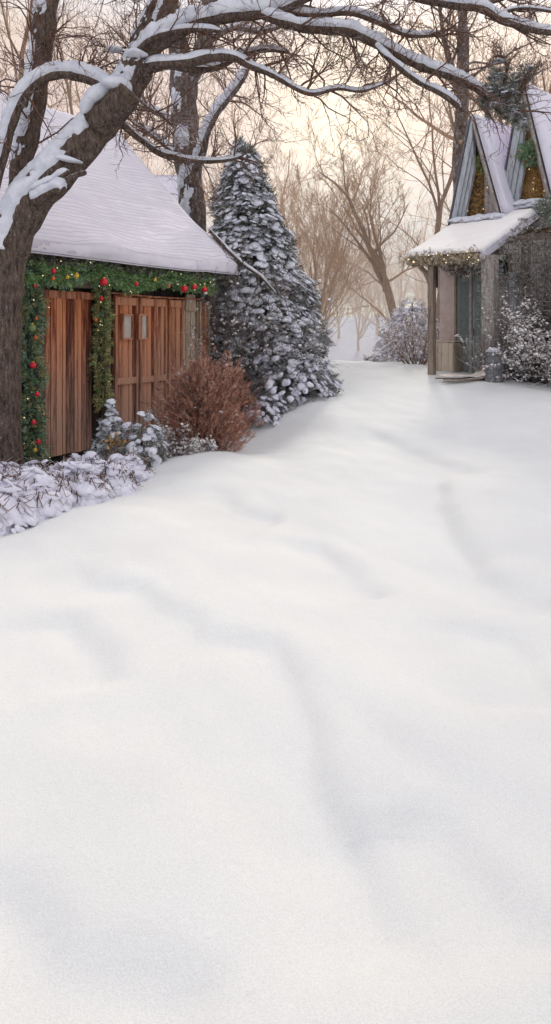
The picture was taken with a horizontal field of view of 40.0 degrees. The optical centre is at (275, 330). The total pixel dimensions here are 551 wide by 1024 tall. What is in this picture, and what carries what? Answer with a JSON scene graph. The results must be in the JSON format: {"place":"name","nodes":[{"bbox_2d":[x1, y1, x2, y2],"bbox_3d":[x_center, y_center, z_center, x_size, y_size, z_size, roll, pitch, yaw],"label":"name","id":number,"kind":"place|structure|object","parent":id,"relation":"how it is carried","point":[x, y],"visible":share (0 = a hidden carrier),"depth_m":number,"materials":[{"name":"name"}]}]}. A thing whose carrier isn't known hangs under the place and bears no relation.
{"place":"outdoors","nodes":[
{"label":"outdoors","id":0,"kind":"place"},
{"bbox_2d":[0,316,550,1023],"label":"snow ground","id":1,"kind":"structure","parent":0,"point":[276,724],"depth_m":3.18,"materials":[{"name":"white snow"}]},
{"bbox_2d":[0,456,25,473],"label":"snow shrub","id":2,"kind":"object","parent":1,"relation":"on","point":[3,466],"visible":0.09,"depth_m":8.21,"materials":[{"name":"white snow"}]},
{"bbox_2d":[0,468,38,536],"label":"snow shrub","id":3,"kind":"object","parent":1,"relation":"on","point":[18,507],"visible":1,"depth_m":6.45,"materials":[{"name":"white snow"}]},
{"bbox_2d":[0,461,76,520],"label":"snow shrub","id":4,"kind":"object","parent":1,"relation":"on","point":[53,497],"visible":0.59,"depth_m":6.90,"materials":[{"name":"white snow"}]},
{"bbox_2d":[20,453,61,472],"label":"snow shrub","id":5,"kind":"object","parent":1,"relation":"on","point":[48,468],"visible":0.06,"depth_m":8.70,"materials":[{"name":"white snow"}]},
{"bbox_2d":[0,0,83,111],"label":"bare tree","id":6,"kind":"object","parent":1,"relation":"on","point":[6,14],"visible":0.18,"depth_m":26.15,"materials":[{"name":"brown plant"}]},
{"bbox_2d":[62,451,104,464],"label":"snow shrub","id":7,"kind":"object","parent":1,"relation":"on","point":[92,455],"visible":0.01,"depth_m":9.39,"materials":[{"name":"white snow"}]},
{"bbox_2d":[47,454,120,505],"bbox_3d":[-2.064,1.670,7.565,0.986,0.833,1.026,0,0,0],"label":"snow shrub","id":8,"kind":"object","parent":1,"relation":"on","point":[85,482],"visible":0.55,"depth_m":7.46,"materials":[{"name":"white snow"}]},
{"bbox_2d":[4,0,168,173],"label":"bare tree","id":9,"kind":"object","parent":1,"relation":"on","point":[69,90],"visible":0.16,"depth_m":26.95,"materials":[{"name":"brown plant"}]},
{"bbox_2d":[84,398,126,460],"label":"snowy shrub","id":10,"kind":"object","parent":1,"relation":"on","point":[110,413],"visible":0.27,"depth_m":10.48,"materials":[{"name":"white snow"}]},
{"bbox_2d":[76,456,146,496],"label":"snow shrub","id":11,"kind":"object","parent":1,"relation":"on","point":[122,478],"visible":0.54,"depth_m":8.05,"materials":[{"name":"white snow"}]},
{"bbox_2d":[0,92,239,467],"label":"garden shed","id":12,"kind":"structure","parent":1,"relation":"on","point":[133,213],"depth_m":12.88,"materials":[{"name":"brown wood"}]},
{"bbox_2d":[21,274,54,466],"bbox_3d":[-3.518,0.525,10.934,0.637,2.933,0.622,0,0,0],"label":"garland","id":13,"kind":"object","parent":12,"relation":"hanging from","point":[32,356],"visible":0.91,"depth_m":10.87,"materials":[{"name":"green plant"}]},
{"bbox_2d":[45,290,94,456],"bbox_3d":[-3.175,0.639,11.703,0.113,2.513,1.041,0,0,30],"label":"door","id":14,"kind":"structure","parent":12,"relation":"in","point":[68,346],"depth_m":11.69,"materials":[{"name":"red wood"}]},
{"bbox_2d":[88,281,117,412],"bbox_3d":[-2.796,0.187,12.116,0.533,2.292,0.614,0,0,0],"label":"garland","id":15,"kind":"object","parent":12,"relation":"hanging from","point":[101,342],"visible":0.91,"depth_m":12.12,"materials":[{"name":"green plant"}]},
{"bbox_2d":[24,253,219,295],"bbox_3d":[-2.371,-0.891,12.524,0.632,0.675,4.831,0,0,29],"label":"garland","id":16,"kind":"object","parent":12,"relation":"hanging from","point":[68,276],"visible":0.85,"depth_m":11.92,"materials":[{"name":"plant"}]},
{"bbox_2d":[120,314,133,339],"bbox_3d":[-2.513,-0.069,12.828,0.055,0.430,0.270,0,0,30],"label":"window","id":17,"kind":"structure","parent":12,"relation":"in","point":[126,320],"depth_m":12.81,"materials":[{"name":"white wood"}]},
{"bbox_2d":[137,314,148,339],"bbox_3d":[-2.307,-0.071,13.148,0.055,0.440,0.263,0,0,30],"label":"window","id":18,"kind":"structure","parent":12,"relation":"in","point":[145,317],"depth_m":13.17,"materials":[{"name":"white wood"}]},
{"bbox_2d":[209,229,306,316],"bbox_3d":[-0.328,-1.137,14.779,1.816,1.795,1.315,0,0,-13],"label":"fallen bough","id":19,"kind":"object","parent":12,"relation":"on","point":[235,256],"visible":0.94,"depth_m":14.86,"materials":[{"name":"wood"}]},
{"bbox_2d":[94,447,154,482],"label":"snow shrub","id":20,"kind":"object","parent":1,"relation":"on","point":[140,468],"visible":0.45,"depth_m":8.86,"materials":[{"name":"white snow"}]},
{"bbox_2d":[97,407,169,467],"bbox_3d":[-1.929,1.503,10.308,1.087,1.006,1.160,0,0,0],"label":"snowy shrub","id":21,"kind":"object","parent":1,"relation":"on","point":[154,434],"visible":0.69,"depth_m":10.13,"materials":[{"name":"white plant"}]},
{"bbox_2d":[101,432,125,453],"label":"dried leaves","id":22,"kind":"object","parent":21,"relation":"in","point":[113,443],"visible":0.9,"depth_m":10.10,"materials":[{"name":"plant"}]},
{"bbox_2d":[154,175,177,201],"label":"outbuilding","id":23,"kind":"structure","parent":1,"relation":"on","point":[170,186],"depth_m":25.15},
{"bbox_2d":[135,422,202,458],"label":"twig shrub","id":24,"kind":"object","parent":1,"relation":"on","point":[178,449],"visible":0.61,"depth_m":10.86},
{"bbox_2d":[127,125,213,217],"bbox_3d":[-4.677,-3.374,30.953,6.854,12.093,7.630,0,0,34],"label":"bare tree","id":25,"kind":"object","parent":1,"relation":"on","point":[171,172],"visible":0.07,"depth_m":30.34,"materials":[{"name":"brown plant"}]},
{"bbox_2d":[138,338,256,455],"bbox_3d":[-1.171,0.997,11.676,1.800,1.839,1.650,0,0,0],"label":"rust shrub","id":26,"kind":"object","parent":1,"relation":"on","point":[197,402],"visible":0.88,"depth_m":11.47,"materials":[{"name":"brown plant"}]},
{"bbox_2d":[186,433,217,452],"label":"twig shrub","id":27,"kind":"object","parent":1,"relation":"on","point":[211,445],"visible":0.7,"depth_m":11.06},
{"bbox_2d":[88,0,339,301],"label":"forked tree","id":28,"kind":"object","parent":1,"relation":"on","point":[188,193],"visible":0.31,"depth_m":18.29,"materials":[{"name":"brown plant"}]},
{"bbox_2d":[205,349,263,433],"bbox_3d":[-0.763,1.081,13.231,1.236,1.532,1.249,0,0,0],"label":"rust shrub","id":29,"kind":"object","parent":1,"relation":"on","point":[251,397],"visible":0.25,"depth_m":13.09,"materials":[{"name":"brown plant"}]},
{"bbox_2d":[139,63,348,236],"bbox_3d":[-1.518,-6.332,39.148,12.097,18.098,11.202,0,0,35],"label":"bare tree","id":30,"kind":"object","parent":1,"relation":"on","point":[264,136],"visible":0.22,"depth_m":38.17,"materials":[{"name":"brown plant"}]},
{"bbox_2d":[161,250,347,396],"bbox_3d":[-0.748,0.112,15.276,4.042,3.517,4.763,0,0,-9],"label":"bare shrub","id":31,"kind":"object","parent":1,"relation":"on","point":[227,342],"visible":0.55,"depth_m":14.60,"materials":[{"name":"brown plant"}]},
{"bbox_2d":[243,395,288,427],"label":"snowy shrub","id":32,"kind":"object","parent":1,"relation":"on","point":[268,409],"visible":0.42,"depth_m":13.68,"materials":[{"name":"white snow"}]},
{"bbox_2d":[202,132,338,401],"bbox_3d":[-0.466,-1.291,16.252,3.746,5.876,3.581,0,0,0],"label":"conifer","id":33,"kind":"object","parent":1,"relation":"on","point":[264,232],"visible":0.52,"depth_m":15.64,"materials":[{"name":"green plant"}]},
{"bbox_2d":[0,0,550,465],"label":"leaning tree","id":34,"kind":"object","parent":1,"relation":"on","point":[42,182],"visible":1,"depth_m":9.08,"materials":[{"name":"brown plant"}]},
{"bbox_2d":[475,30,550,135],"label":"evergreen clump","id":35,"kind":"object","parent":34,"relation":"hanging from","point":[500,74],"visible":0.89,"depth_m":8.94,"materials":[{"name":"green plant"}]},
{"bbox_2d":[250,335,344,409],"bbox_3d":[0.345,0.817,14.606,1.807,1.513,1.933,0,0,28],"label":"snowy shrub","id":36,"kind":"object","parent":1,"relation":"on","point":[302,380],"visible":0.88,"depth_m":14.36,"materials":[{"name":"white snow"}]},
{"bbox_2d":[202,101,409,333],"bbox_3d":[2.569,-4.017,33.259,9.916,13.535,9.511,0,0,-36],"label":"bare tree","id":37,"kind":"object","parent":1,"relation":"on","point":[330,287],"visible":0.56,"depth_m":32.96,"materials":[{"name":"brown plant"}]},
{"bbox_2d":[286,353,336,393],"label":"snowy shrub","id":38,"kind":"object","parent":1,"relation":"on","point":[318,365],"visible":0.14,"depth_m":14.96,"materials":[{"name":"white snow"}]},
{"bbox_2d":[294,214,352,318],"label":"hazy tree","id":39,"kind":"object","parent":1,"relation":"on","point":[318,268],"visible":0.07,"depth_m":55.43,"materials":[{"name":"brown plant"}]},
{"bbox_2d":[302,238,381,337],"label":"hazy tree","id":40,"kind":"object","parent":1,"relation":"on","point":[338,320],"visible":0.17,"depth_m":57.97,"materials":[{"name":"brown plant"}]},
{"bbox_2d":[310,274,380,358],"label":"hazy tree","id":41,"kind":"object","parent":1,"relation":"on","point":[350,314],"visible":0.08,"depth_m":47.78,"materials":[{"name":"brown plant"}]},
{"bbox_2d":[249,236,475,316],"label":"woods","id":42,"kind":"object","parent":1,"relation":"on","point":[397,294],"visible":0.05,"depth_m":81.02,"materials":[{"name":"brown plant"}]},
{"bbox_2d":[290,108,446,357],"bbox_3d":[3.497,-2.927,27.521,5.235,9.973,5.830,0,0,-43],"label":"bare tree","id":43,"kind":"object","parent":1,"relation":"on","point":[378,264],"visible":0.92,"depth_m":27.82,"materials":[{"name":"brown plant"}]},
{"bbox_2d":[326,266,419,350],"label":"hazy tree","id":44,"kind":"object","parent":1,"relation":"on","point":[359,337],"visible":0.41,"depth_m":51.91,"materials":[{"name":"brown plant"}]},
{"bbox_2d":[363,352,384,360],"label":"twig shrub","id":45,"kind":"object","parent":1,"relation":"on","point":[366,358],"visible":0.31,"depth_m":24.43,"materials":[{"name":"grey plant"}]},
{"bbox_2d":[341,213,428,334],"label":"hazy tree","id":46,"kind":"object","parent":1,"relation":"on","point":[376,325],"visible":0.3,"depth_m":59.64,"materials":[{"name":"brown plant"}]},
{"bbox_2d":[347,201,440,327],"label":"hazy tree","id":47,"kind":"object","parent":1,"relation":"on","point":[400,299],"visible":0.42,"depth_m":49.90,"materials":[{"name":"brown plant"}]},
{"bbox_2d":[370,299,439,364],"bbox_3d":[4.033,0.025,20.619,2.863,1.903,2.574,0,0,29],"label":"twig shrub","id":48,"kind":"object","parent":1,"relation":"on","point":[392,341],"visible":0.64,"depth_m":20.38,"materials":[{"name":"grey plant"}]},
{"bbox_2d":[370,296,439,361],"bbox_3d":[4.103,0.009,23.099,2.575,2.265,2.442,0,0,0],"label":"shrub","id":49,"kind":"object","parent":1,"relation":"on","point":[398,316],"visible":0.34,"depth_m":22.73,"materials":[{"name":"white plant"}]},
{"bbox_2d":[374,191,453,343],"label":"hazy tree","id":50,"kind":"object","parent":1,"relation":"on","point":[422,285],"visible":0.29,"depth_m":55.29,"materials":[{"name":"brown plant"}]},
{"bbox_2d":[391,223,445,322],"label":"hazy tree","id":51,"kind":"object","parent":1,"relation":"on","point":[414,270],"visible":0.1,"depth_m":47.40,"materials":[{"name":"brown plant"}]},
{"bbox_2d":[391,190,453,297],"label":"hazy tree","id":52,"kind":"object","parent":1,"relation":"on","point":[421,236],"visible":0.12,"depth_m":59.87,"materials":[{"name":"brown plant"}]},
{"bbox_2d":[327,13,528,325],"bbox_3d":[6.552,-5.417,27.334,7.480,14.525,8.177,0,0,23],"label":"bare tree","id":53,"kind":"object","parent":1,"relation":"on","point":[439,208],"visible":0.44,"depth_m":26.86,"materials":[{"name":"brown plant"}]},
{"bbox_2d":[421,168,448,216],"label":"hazy tree","id":54,"kind":"object","parent":1,"relation":"on","point":[434,188],"depth_m":57.18,"materials":[{"name":"brown plant"}]},
{"bbox_2d":[352,1,550,276],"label":"bare tree","id":55,"kind":"object","parent":1,"relation":"on","point":[458,137],"visible":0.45,"depth_m":24.79,"materials":[{"name":"brown plant"}]},
{"bbox_2d":[435,368,484,379],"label":"step","id":56,"kind":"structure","parent":1,"relation":"on","point":[477,374],"depth_m":16.10,"materials":[{"name":"beige wood"}]},
{"bbox_2d":[374,40,550,282],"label":"bare tree","id":57,"kind":"object","parent":1,"relation":"on","point":[442,101],"visible":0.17,"depth_m":29.61,"materials":[{"name":"brown plant"}]},
{"bbox_2d":[405,84,550,382],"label":"cottage","id":58,"kind":"structure","parent":1,"relation":"on","point":[492,203],"depth_m":18.27,"materials":[{"name":"grey wood"}]},
{"bbox_2d":[397,245,485,267],"bbox_3d":[3.675,-1.638,16.875,0.595,0.599,2.142,0,0,-44],"label":"garland","id":59,"kind":"object","parent":58,"relation":"attached to","point":[444,258],"visible":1,"depth_m":16.78,"materials":[{"name":"green plant"}]},
{"bbox_2d":[436,340,461,372],"bbox_3d":[4.132,0.681,18.067,0.602,0.899,0.560,0,0,41],"label":"crate","id":60,"kind":"object","parent":58,"relation":"on","point":[448,356],"visible":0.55,"depth_m":17.82,"materials":[{"name":"brown wood"}]},
{"bbox_2d":[439,259,480,279],"bbox_3d":[4.222,-1.509,17.045,0.804,0.872,1.415,0,0,-30],"label":"garland","id":61,"kind":"object","parent":58,"relation":"hanging from","point":[454,271],"visible":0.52,"depth_m":17.01},
{"bbox_2d":[457,277,468,371],"bbox_3d":[4.478,-0.147,17.939,0.356,2.248,0.075,0,0,41],"label":"side door","id":62,"kind":"structure","parent":58,"relation":"in","point":[462,283],"depth_m":17.92,"materials":[{"name":"teal paint"}]},
{"bbox_2d":[472,275,480,373],"bbox_3d":[4.678,-0.111,17.392,0.341,2.372,0.130,0,0,41],"label":"door","id":63,"kind":"structure","parent":58,"relation":"in","point":[475,281],"depth_m":17.45,"materials":[{"name":"teal paint"}]},
{"bbox_2d":[476,154,482,174],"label":"sprig","id":64,"kind":"object","parent":58,"relation":"attached to","point":[479,160],"visible":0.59,"depth_m":18.97,"materials":[{"name":"green plant"}]},
{"bbox_2d":[476,254,504,379],"bbox_3d":[4.634,-0.228,16.359,0.619,2.861,0.619,0,0,0],"label":"post","id":65,"kind":"object","parent":58,"relation":"attached to","point":[480,316],"visible":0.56,"depth_m":16.26,"materials":[{"name":"grey wood"}]},
{"bbox_2d":[495,253,511,278],"bbox_3d":[5.106,-1.454,17.004,0.381,0.553,0.048,0,0,41],"label":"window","id":66,"kind":"structure","parent":58,"relation":"in","point":[506,264],"depth_m":16.95,"materials":[{"name":"black glass"}]},
{"bbox_2d":[481,192,550,371],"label":"ivy","id":67,"kind":"object","parent":58,"relation":"attached to","point":[535,286],"visible":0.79,"depth_m":16.16,"materials":[{"name":"plant"}]},
{"bbox_2d":[513,138,550,167],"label":"wreath","id":68,"kind":"object","parent":58,"relation":"attached to","point":[529,146],"visible":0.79,"depth_m":18.55,"materials":[{"name":"green plant"}]},
{"bbox_2d":[532,193,550,223],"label":"evergreen bough","id":69,"kind":"object","parent":58,"relation":"attached to","point":[545,207],"visible":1,"depth_m":14.60,"materials":[{"name":"green plant"}]},
{"bbox_2d":[412,28,550,158],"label":"bare tree","id":70,"kind":"object","parent":1,"relation":"on","point":[543,80],"visible":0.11,"depth_m":26.77,"materials":[{"name":"brown plant"}]},
{"bbox_2d":[448,325,514,379],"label":"twigs","id":71,"kind":"object","parent":1,"relation":"on","point":[474,364],"visible":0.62,"depth_m":16.26,"materials":[{"name":"brown plant"}]},
{"bbox_2d":[482,347,504,382],"bbox_3d":[4.611,0.722,16.000,0.399,0.746,0.399,0,0,32],"label":"milk can","id":72,"kind":"object","parent":1,"relation":"on","point":[492,374],"visible":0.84,"depth_m":15.85,"materials":[{"name":"metal"}]},
{"bbox_2d":[454,287,550,387],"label":"frosty shrub","id":73,"kind":"object","parent":1,"relation":"on","point":[519,343],"visible":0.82,"depth_m":15.69,"materials":[{"name":"white plant"}]},
{"bbox_2d":[503,349,550,381],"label":"frosty shrub","id":74,"kind":"object","parent":1,"relation":"on","point":[518,378],"visible":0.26,"depth_m":16.32,"materials":[{"name":"grey plant"}]},
{"bbox_2d":[505,314,550,376],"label":"frosty shrub","id":75,"kind":"object","parent":1,"relation":"on","point":[542,354],"visible":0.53,"depth_m":15.35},
{"bbox_2d":[0,0,550,316],"label":"sky","id":76,"kind":"structure","parent":0,"point":[302,156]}
]}

